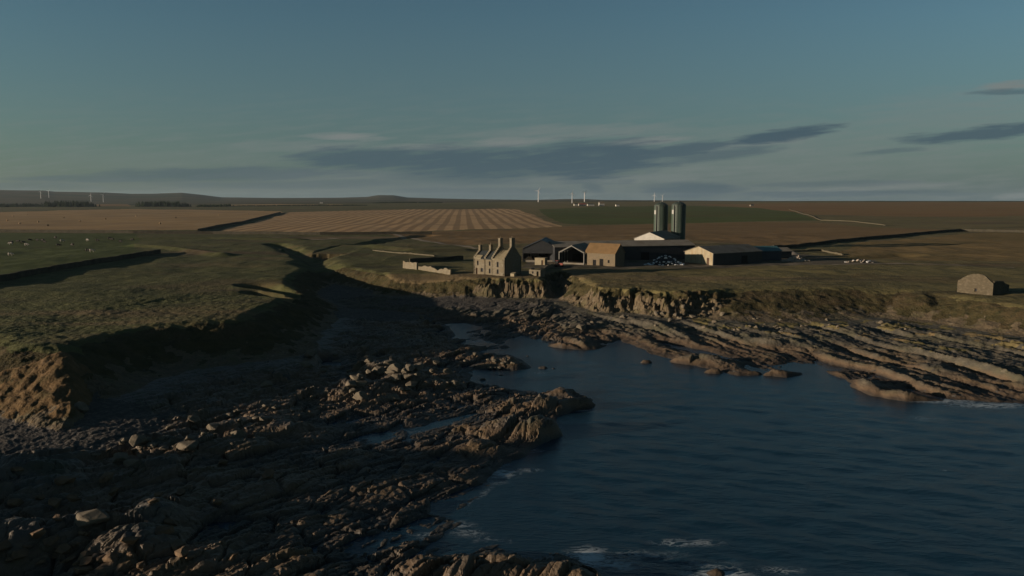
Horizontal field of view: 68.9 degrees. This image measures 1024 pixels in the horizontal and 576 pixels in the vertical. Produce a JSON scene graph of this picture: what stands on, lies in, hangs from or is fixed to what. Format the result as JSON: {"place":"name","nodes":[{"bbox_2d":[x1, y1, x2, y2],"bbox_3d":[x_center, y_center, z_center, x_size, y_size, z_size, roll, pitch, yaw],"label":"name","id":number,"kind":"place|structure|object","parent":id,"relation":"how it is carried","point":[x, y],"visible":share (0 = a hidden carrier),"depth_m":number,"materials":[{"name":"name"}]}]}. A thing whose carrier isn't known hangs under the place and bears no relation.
{"place":"outdoors","nodes":[
{"label":"outdoors","id":0,"kind":"place"},
{"bbox_2d":[0,351,92,422],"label":"earth bank","id":1,"kind":"structure","parent":0,"point":[48,381],"depth_m":121.74,"materials":[{"name":"soil"}]},
{"bbox_2d":[74,401,88,412],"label":"boulder","id":2,"kind":"object","parent":1,"relation":"on","point":[80,406],"visible":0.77,"depth_m":116.44,"materials":[{"name":"stone"}]},
{"bbox_2d":[0,204,335,229],"bbox_3d":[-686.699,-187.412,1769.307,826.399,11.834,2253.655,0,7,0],"label":"stubble field","id":3,"kind":"structure","parent":0,"point":[128,219],"depth_m":1019.95,"materials":[{"name":"plant"}]},
{"bbox_2d":[257,237,337,239],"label":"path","id":4,"kind":"structure","parent":0,"point":[303,238],"depth_m":510.06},
{"bbox_2d":[0,317,602,575],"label":"rock shore","id":5,"kind":"structure","parent":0,"point":[289,497],"depth_m":97.20,"materials":[{"name":"stone"}]},
{"bbox_2d":[7,498,24,505],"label":"boulder","id":6,"kind":"object","parent":5,"relation":"on","point":[15,502],"visible":1,"depth_m":83.63,"materials":[{"name":"stone"}]},
{"bbox_2d":[10,466,23,470],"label":"boulder","id":7,"kind":"object","parent":5,"relation":"on","point":[18,468],"visible":1,"depth_m":90.36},
{"bbox_2d":[28,528,46,538],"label":"boulder","id":8,"kind":"object","parent":5,"relation":"on","point":[37,534],"visible":1,"depth_m":74.56,"materials":[{"name":"stone"}]},
{"bbox_2d":[35,494,44,499],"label":"boulder","id":9,"kind":"object","parent":5,"relation":"on","point":[40,497],"visible":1,"depth_m":85.36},
{"bbox_2d":[48,497,61,507],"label":"boulder","id":10,"kind":"object","parent":5,"relation":"on","point":[55,502],"visible":1,"depth_m":83.26,"materials":[{"name":"stone"}]},
{"bbox_2d":[52,514,62,520],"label":"boulder","id":11,"kind":"object","parent":5,"relation":"on","point":[57,517],"visible":1,"depth_m":77.47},
{"bbox_2d":[55,543,70,553],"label":"boulder","id":12,"kind":"object","parent":5,"relation":"on","point":[64,548],"visible":1,"depth_m":74.00,"materials":[{"name":"stone"}]},
{"bbox_2d":[54,476,75,485],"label":"boulder","id":13,"kind":"object","parent":5,"relation":"on","point":[61,480],"visible":1,"depth_m":87.87,"materials":[{"name":"stone"}]},
{"bbox_2d":[74,564,92,575],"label":"boulder","id":14,"kind":"object","parent":5,"relation":"on","point":[82,570],"visible":0.9,"depth_m":71.02,"materials":[{"name":"stone"}]},
{"bbox_2d":[77,551,93,560],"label":"boulder","id":15,"kind":"object","parent":5,"relation":"on","point":[85,554],"visible":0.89,"depth_m":72.91,"materials":[{"name":"stone"}]},
{"bbox_2d":[79,556,92,565],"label":"boulder","id":16,"kind":"object","parent":5,"relation":"on","point":[87,560],"visible":1,"depth_m":71.74,"materials":[{"name":"stone"}]},
{"bbox_2d":[74,509,109,526],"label":"boulder","id":17,"kind":"object","parent":5,"relation":"on","point":[89,517],"visible":0.99,"depth_m":77.58,"materials":[{"name":"stone"}]},
{"bbox_2d":[96,554,105,562],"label":"boulder","id":18,"kind":"object","parent":5,"relation":"on","point":[99,559],"visible":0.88,"depth_m":72.00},
{"bbox_2d":[102,552,117,561],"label":"boulder","id":19,"kind":"object","parent":5,"relation":"on","point":[110,557],"visible":1,"depth_m":71.95,"materials":[{"name":"stone"}]},
{"bbox_2d":[112,452,127,462],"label":"boulder","id":20,"kind":"object","parent":5,"relation":"on","point":[118,457],"visible":0.94,"depth_m":97.53,"materials":[{"name":"stone"}]},
{"bbox_2d":[119,536,139,544],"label":"boulder","id":21,"kind":"object","parent":5,"relation":"on","point":[132,540],"visible":1,"depth_m":73.48,"materials":[{"name":"stone"}]},
{"bbox_2d":[125,553,133,558],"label":"boulder","id":22,"kind":"object","parent":5,"relation":"on","point":[129,555],"visible":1,"depth_m":72.37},
{"bbox_2d":[129,434,147,446],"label":"boulder","id":23,"kind":"object","parent":5,"relation":"on","point":[135,440],"visible":0.98,"depth_m":103.16,"materials":[{"name":"stone"}]},
{"bbox_2d":[136,561,145,568],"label":"boulder","id":24,"kind":"object","parent":5,"relation":"on","point":[141,565],"visible":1,"depth_m":71.66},
{"bbox_2d":[147,442,157,447],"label":"boulder","id":25,"kind":"object","parent":5,"relation":"on","point":[151,444],"visible":1,"depth_m":103.17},
{"bbox_2d":[148,497,159,503],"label":"boulder","id":26,"kind":"object","parent":5,"relation":"on","point":[154,500],"visible":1,"depth_m":80.22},
{"bbox_2d":[159,445,168,450],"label":"boulder","id":27,"kind":"object","parent":5,"relation":"on","point":[165,447],"visible":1,"depth_m":102.93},
{"bbox_2d":[170,539,184,550],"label":"boulder","id":28,"kind":"object","parent":5,"relation":"on","point":[177,545],"visible":0.8,"depth_m":75.19,"materials":[{"name":"stone"}]},
{"bbox_2d":[174,546,188,556],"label":"boulder","id":29,"kind":"object","parent":5,"relation":"on","point":[182,552],"visible":1,"depth_m":71.75,"materials":[{"name":"stone"}]},
{"bbox_2d":[176,440,198,450],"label":"boulder","id":30,"kind":"object","parent":5,"relation":"on","point":[187,446],"visible":1,"depth_m":102.87,"materials":[{"name":"stone"}]},
{"bbox_2d":[185,435,193,440],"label":"boulder","id":31,"kind":"object","parent":5,"relation":"on","point":[188,437],"visible":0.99,"depth_m":104.48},
{"bbox_2d":[185,555,193,558],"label":"boulder","id":32,"kind":"object","parent":5,"relation":"on","point":[189,556],"visible":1,"depth_m":71.68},
{"bbox_2d":[188,415,199,422],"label":"boulder","id":33,"kind":"object","parent":5,"relation":"on","point":[193,418],"visible":1,"depth_m":115.21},
{"bbox_2d":[207,423,218,430],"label":"boulder","id":34,"kind":"object","parent":5,"relation":"on","point":[212,426],"visible":1,"depth_m":112.48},
{"bbox_2d":[212,498,223,504],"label":"boulder","id":35,"kind":"object","parent":5,"relation":"on","point":[218,501],"visible":1,"depth_m":86.06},
{"bbox_2d":[225,413,232,417],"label":"boulder","id":36,"kind":"object","parent":5,"relation":"on","point":[228,415],"visible":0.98,"depth_m":120.73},
{"bbox_2d":[230,552,238,561],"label":"boulder","id":37,"kind":"object","parent":5,"relation":"on","point":[233,555],"visible":1,"depth_m":72.56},
{"bbox_2d":[230,430,246,438],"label":"boulder","id":38,"kind":"object","parent":5,"relation":"on","point":[238,434],"visible":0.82,"depth_m":109.05,"materials":[{"name":"stone"}]},
{"bbox_2d":[259,416,269,421],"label":"boulder","id":39,"kind":"object","parent":5,"relation":"on","point":[262,418],"visible":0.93,"depth_m":116.54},
{"bbox_2d":[262,469,274,477],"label":"boulder","id":40,"kind":"object","parent":5,"relation":"on","point":[268,473],"visible":1,"depth_m":93.63,"materials":[{"name":"stone"}]},
{"bbox_2d":[304,349,316,357],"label":"boulder","id":41,"kind":"object","parent":5,"relation":"on","point":[310,353],"visible":1,"depth_m":161.12,"materials":[{"name":"stone"}]},
{"bbox_2d":[345,380,356,386],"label":"boulder","id":42,"kind":"object","parent":5,"relation":"on","point":[351,383],"visible":1,"depth_m":134.89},
{"bbox_2d":[349,388,357,393],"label":"boulder","id":43,"kind":"object","parent":5,"relation":"on","point":[352,390],"visible":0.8,"depth_m":133.25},
{"bbox_2d":[350,374,360,380],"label":"boulder","id":44,"kind":"object","parent":5,"relation":"on","point":[355,377],"visible":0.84,"depth_m":139.08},
{"bbox_2d":[352,391,367,399],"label":"boulder","id":45,"kind":"object","parent":5,"relation":"on","point":[360,395],"visible":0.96,"depth_m":130.68,"materials":[{"name":"stone"}]},
{"bbox_2d":[355,381,366,387],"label":"boulder","id":46,"kind":"object","parent":5,"relation":"on","point":[360,384],"visible":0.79,"depth_m":135.50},
{"bbox_2d":[372,366,383,373],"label":"boulder","id":47,"kind":"object","parent":5,"relation":"on","point":[378,370],"visible":1,"depth_m":148.72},
{"bbox_2d":[383,360,392,365],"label":"boulder","id":48,"kind":"object","parent":5,"relation":"on","point":[387,362],"visible":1,"depth_m":151.78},
{"bbox_2d":[385,370,396,374],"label":"boulder","id":49,"kind":"object","parent":5,"relation":"on","point":[390,372],"visible":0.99,"depth_m":142.73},
{"bbox_2d":[387,394,399,401],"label":"boulder","id":50,"kind":"object","parent":5,"relation":"on","point":[394,397],"visible":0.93,"depth_m":131.90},
{"bbox_2d":[387,363,402,372],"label":"boulder","id":51,"kind":"object","parent":5,"relation":"on","point":[397,367],"visible":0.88,"depth_m":142.97,"materials":[{"name":"stone"}]},
{"bbox_2d":[391,374,400,381],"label":"boulder","id":52,"kind":"object","parent":5,"relation":"on","point":[396,377],"visible":1,"depth_m":141.29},
{"bbox_2d":[401,367,408,373],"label":"boulder","id":53,"kind":"object","parent":5,"relation":"on","point":[403,370],"visible":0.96,"depth_m":142.43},
{"bbox_2d":[401,374,411,379],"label":"boulder","id":54,"kind":"object","parent":5,"relation":"on","point":[404,376],"visible":0.88,"depth_m":141.61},
{"bbox_2d":[403,364,414,371],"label":"boulder","id":55,"kind":"object","parent":5,"relation":"on","point":[409,367],"visible":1,"depth_m":142.81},
{"bbox_2d":[405,381,417,387],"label":"boulder","id":56,"kind":"object","parent":5,"relation":"on","point":[410,384],"visible":0.94,"depth_m":140.36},
{"bbox_2d":[413,362,423,370],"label":"boulder","id":57,"kind":"object","parent":5,"relation":"on","point":[419,366],"visible":0.88,"depth_m":144.43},
{"bbox_2d":[433,360,440,364],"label":"boulder","id":58,"kind":"object","parent":5,"relation":"on","point":[437,362],"visible":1,"depth_m":161.04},
{"bbox_2d":[443,368,451,373],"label":"boulder","id":59,"kind":"object","parent":5,"relation":"on","point":[447,370],"visible":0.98,"depth_m":151.04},
{"bbox_2d":[451,380,459,385],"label":"boulder","id":60,"kind":"object","parent":5,"relation":"on","point":[455,382],"visible":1,"depth_m":141.74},
{"bbox_2d":[221,209,561,231],"bbox_3d":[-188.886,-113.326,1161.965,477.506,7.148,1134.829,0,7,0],"label":"stubble field","id":61,"kind":"structure","parent":0,"point":[402,220],"depth_m":916.52,"materials":[{"name":"plant"}]},
{"bbox_2d":[394,234,477,248],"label":"path","id":62,"kind":"structure","parent":0,"point":[403,237],"depth_m":482.44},
{"bbox_2d":[0,284,1011,553],"bbox_3d":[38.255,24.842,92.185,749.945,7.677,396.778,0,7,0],"label":"pebble beach","id":63,"kind":"structure","parent":0,"point":[104,424],"depth_m":116.40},
{"bbox_2d":[0,201,1023,371],"bbox_3d":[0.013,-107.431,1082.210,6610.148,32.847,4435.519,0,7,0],"label":"grass ground","id":64,"kind":"structure","parent":0,"point":[182,281],"depth_m":268.96,"materials":[{"name":"plant"}]},
{"bbox_2d":[0,203,40,206],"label":"woodland","id":65,"kind":"object","parent":64,"relation":"on","point":[18,205],"visible":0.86,"depth_m":2390.87,"materials":[{"name":"green plant"}]},
{"bbox_2d":[41,200,99,206],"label":"woodland","id":66,"kind":"object","parent":64,"relation":"on","point":[82,203],"visible":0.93,"depth_m":2292.16,"materials":[{"name":"green plant"}]},
{"bbox_2d":[0,233,141,274],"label":"pasture","id":67,"kind":"structure","parent":64,"relation":"on","point":[34,254],"depth_m":414.68,"materials":[{"name":"plant"}]},
{"bbox_2d":[0,249,160,280],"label":"stone wall","id":68,"kind":"structure","parent":64,"relation":"on","point":[21,274],"depth_m":292.04,"materials":[{"name":"stone"}]},
{"bbox_2d":[135,201,191,206],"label":"woodland","id":69,"kind":"object","parent":64,"relation":"on","point":[160,203],"visible":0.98,"depth_m":2298.44,"materials":[{"name":"green plant"}]},
{"bbox_2d":[196,204,233,206],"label":"woodland","id":70,"kind":"object","parent":64,"relation":"on","point":[213,205],"visible":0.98,"depth_m":2297.00,"materials":[{"name":"green plant"}]},
{"bbox_2d":[0,229,431,234],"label":"stone wall","id":71,"kind":"structure","parent":64,"relation":"on","point":[223,232],"depth_m":591.39,"materials":[{"name":"stone"}]},
{"bbox_2d":[197,212,280,230],"bbox_3d":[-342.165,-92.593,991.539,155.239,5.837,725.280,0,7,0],"label":"stone wall","id":72,"kind":"structure","parent":64,"relation":"on","point":[210,227],"depth_m":797.02,"materials":[{"name":"stone"}]},
{"bbox_2d":[237,205,367,205],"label":"woodland","id":73,"kind":"object","parent":64,"relation":"on","point":[304,205],"visible":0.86,"depth_m":2336.01,"materials":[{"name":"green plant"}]},
{"bbox_2d":[373,250,434,255],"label":"stone wall","id":74,"kind":"structure","parent":64,"relation":"on","point":[405,253],"depth_m":372.81,"materials":[{"name":"stone"}]},
{"bbox_2d":[374,202,441,202],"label":"woodland","id":75,"kind":"object","parent":64,"relation":"on","point":[407,202],"visible":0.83,"depth_m":2982.61,"materials":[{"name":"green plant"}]},
{"bbox_2d":[403,261,417,269],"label":"stone wall","id":76,"kind":"structure","parent":64,"relation":"on","point":[410,265],"depth_m":292.21,"materials":[{"name":"stone"}]},
{"bbox_2d":[418,266,451,274],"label":"stone wall","id":77,"kind":"structure","parent":64,"relation":"on","point":[433,269],"depth_m":280.63,"materials":[{"name":"stone"}]},
{"bbox_2d":[409,256,462,262],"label":"stone wall","id":78,"kind":"structure","parent":64,"relation":"on","point":[434,259],"depth_m":326.09,"materials":[{"name":"stone"}]},
{"bbox_2d":[474,236,520,275],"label":"laird house","id":79,"kind":"structure","parent":64,"relation":"on","point":[500,261],"depth_m":268.49,"materials":[{"name":"stone"}]},
{"bbox_2d":[529,268,544,276],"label":"outhouse","id":80,"kind":"structure","parent":64,"relation":"on","point":[536,272],"depth_m":265.89,"materials":[{"name":"stone"}]},
{"bbox_2d":[539,264,554,269],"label":"stone wall","id":81,"kind":"structure","parent":64,"relation":"on","point":[546,267],"depth_m":292.17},
{"bbox_2d":[521,254,879,268],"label":"farm yard","id":82,"kind":"structure","parent":64,"relation":"on","point":[633,264],"depth_m":313.54,"materials":[{"name":"concrete"}]},
{"bbox_2d":[530,253,538,257],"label":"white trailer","id":83,"kind":"object","parent":82,"relation":"on","point":[534,254],"visible":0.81,"depth_m":348.15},
{"bbox_2d":[522,237,553,261],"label":"open barn","id":84,"kind":"structure","parent":82,"relation":"on","point":[542,247],"depth_m":328.94,"materials":[{"name":"metal"}]},
{"bbox_2d":[535,257,547,264],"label":"stone store","id":85,"kind":"structure","parent":82,"relation":"on","point":[540,260],"depth_m":312.10,"materials":[{"name":"beige stone"}]},
{"bbox_2d":[558,243,587,264],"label":"portal frame barn","id":86,"kind":"structure","parent":82,"relation":"on","point":[563,257],"depth_m":315.66,"materials":[{"name":"metal"}]},
{"bbox_2d":[572,254,580,261],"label":"door","id":87,"kind":"structure","parent":86,"relation":"in","point":[575,257],"depth_m":327.49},
{"bbox_2d":[584,243,625,266],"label":"stone barn","id":88,"kind":"structure","parent":82,"relation":"on","point":[604,254],"depth_m":306.00,"materials":[{"name":"stone"}]},
{"bbox_2d":[545,240,694,261],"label":"long shed","id":89,"kind":"structure","parent":82,"relation":"on","point":[646,249],"depth_m":334.79,"materials":[{"name":"metal"}]},
{"bbox_2d":[641,252,648,259],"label":"door","id":90,"kind":"structure","parent":89,"relation":"in","point":[644,255],"depth_m":334.48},
{"bbox_2d":[634,230,679,239],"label":"grain shed","id":91,"kind":"structure","parent":82,"relation":"on","point":[662,235],"depth_m":380.17,"materials":[{"name":"metal"}]},
{"bbox_2d":[654,202,667,230],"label":"silo","id":92,"kind":"object","parent":82,"relation":"on","point":[660,216],"visible":0.71,"depth_m":405.17,"materials":[{"name":"green metal"}]},
{"bbox_2d":[647,255,681,264],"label":"silage heap","id":93,"kind":"object","parent":82,"relation":"on","point":[661,259],"visible":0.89,"depth_m":310.11,"materials":[{"name":"black plastic"}]},
{"bbox_2d":[671,201,685,239],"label":"silo","id":94,"kind":"object","parent":82,"relation":"on","point":[678,220],"visible":0.73,"depth_m":397.46,"materials":[{"name":"green metal"}]},
{"bbox_2d":[684,244,761,264],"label":"cream shed","id":95,"kind":"structure","parent":82,"relation":"on","point":[728,254],"depth_m":317.15,"materials":[{"name":"metal"}]},
{"bbox_2d":[741,255,747,263],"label":"door","id":96,"kind":"structure","parent":95,"relation":"in","point":[744,259],"depth_m":319.44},
{"bbox_2d":[754,246,781,260],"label":"navy shed","id":97,"kind":"structure","parent":82,"relation":"on","point":[771,252],"depth_m":333.05,"materials":[{"name":"metal"}]},
{"bbox_2d":[779,247,791,258],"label":"machinery shed","id":98,"kind":"structure","parent":82,"relation":"on","point":[786,252],"depth_m":347.32,"materials":[{"name":"metal"}]},
{"bbox_2d":[784,256,805,261],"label":"rubble heap","id":99,"kind":"object","parent":82,"relation":"on","point":[796,260],"visible":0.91,"depth_m":326.64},
{"bbox_2d":[793,249,842,254],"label":"stone wall","id":100,"kind":"structure","parent":64,"relation":"on","point":[838,253],"depth_m":385.93,"materials":[{"name":"stone"}]},
{"bbox_2d":[789,209,883,224],"bbox_3d":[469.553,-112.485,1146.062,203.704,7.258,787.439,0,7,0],"label":"stone wall","id":101,"kind":"structure","parent":64,"relation":"on","point":[836,220],"depth_m":871.89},
{"bbox_2d":[773,229,1023,247],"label":"stone wall","id":102,"kind":"structure","parent":64,"relation":"on","point":[870,237],"depth_m":525.61,"materials":[{"name":"stone"}]},
{"bbox_2d":[833,233,1023,261],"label":"rough pasture","id":103,"kind":"structure","parent":64,"relation":"on","point":[985,247],"depth_m":408.86,"materials":[{"name":"plant"}]},
{"bbox_2d":[957,274,1008,294],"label":"ruined cottage","id":104,"kind":"structure","parent":64,"relation":"on","point":[981,284],"depth_m":216.61,"materials":[{"name":"stone"}]},
{"bbox_2d":[0,267,1023,384],"bbox_3d":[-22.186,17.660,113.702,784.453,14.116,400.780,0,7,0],"label":"grass bank","id":105,"kind":"structure","parent":0,"point":[261,333],"depth_m":203.98,"materials":[{"name":"plant"}]},
{"bbox_2d":[0,274,1023,431],"bbox_3d":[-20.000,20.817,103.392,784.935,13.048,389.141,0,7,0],"label":"cliff","id":106,"kind":"structure","parent":0,"point":[126,382],"depth_m":205.93,"materials":[{"name":"stone"}]},
{"bbox_2d":[0,190,1023,204],"bbox_3d":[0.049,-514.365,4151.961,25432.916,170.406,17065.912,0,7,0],"label":"hills","id":107,"kind":"structure","parent":0,"point":[21,196],"depth_m":5677.49,"materials":[{"name":"plant"}]},
{"bbox_2d":[0,0,1023,200],"label":"sky","id":108,"kind":"structure","parent":0,"point":[696,100],"materials":[{"name":"blue"}]},
{"bbox_2d":[49,323,1023,575],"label":"sea","id":109,"kind":"structure","parent":0,"point":[660,466],"depth_m":96.90,"materials":[{"name":"liquid"}]},
{"bbox_2d":[554,260,563,266],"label":"red tractor","id":110,"kind":"object","parent":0,"point":[557,264],"visible":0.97,"depth_m":299.04,"materials":[{"name":"paint"}]},
{"bbox_2d":[96,202,1023,216],"bbox_3d":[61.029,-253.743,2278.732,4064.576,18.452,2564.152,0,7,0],"label":"moorland","id":111,"kind":"structure","parent":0,"point":[937,209],"depth_m":1591.01,"materials":[{"name":"plant"}]},
{"bbox_2d":[327,294,1023,575],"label":"rock shore","id":112,"kind":"structure","parent":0,"point":[972,376],"depth_m":177.38,"materials":[{"name":"stone"}]},
{"bbox_2d":[569,323,579,327],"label":"boulder","id":113,"kind":"object","parent":112,"relation":"on","point":[572,325],"visible":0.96,"depth_m":203.39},
{"bbox_2d":[576,324,585,329],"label":"boulder","id":114,"kind":"object","parent":112,"relation":"on","point":[581,326],"visible":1,"depth_m":201.94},
{"bbox_2d":[389,222,963,245],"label":"ploughed field","id":115,"kind":"structure","parent":0,"point":[767,233],"depth_m":586.09,"materials":[{"name":"soil"}]},
{"bbox_2d":[538,206,814,224],"bbox_3d":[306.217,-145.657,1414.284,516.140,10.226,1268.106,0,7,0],"label":"green field","id":116,"kind":"structure","parent":0,"point":[623,215],"depth_m":1144.21,"materials":[{"name":"plant"}]},
{"bbox_2d":[694,263,1013,267],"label":"path","id":117,"kind":"structure","parent":0,"point":[822,264],"depth_m":312.04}
]}

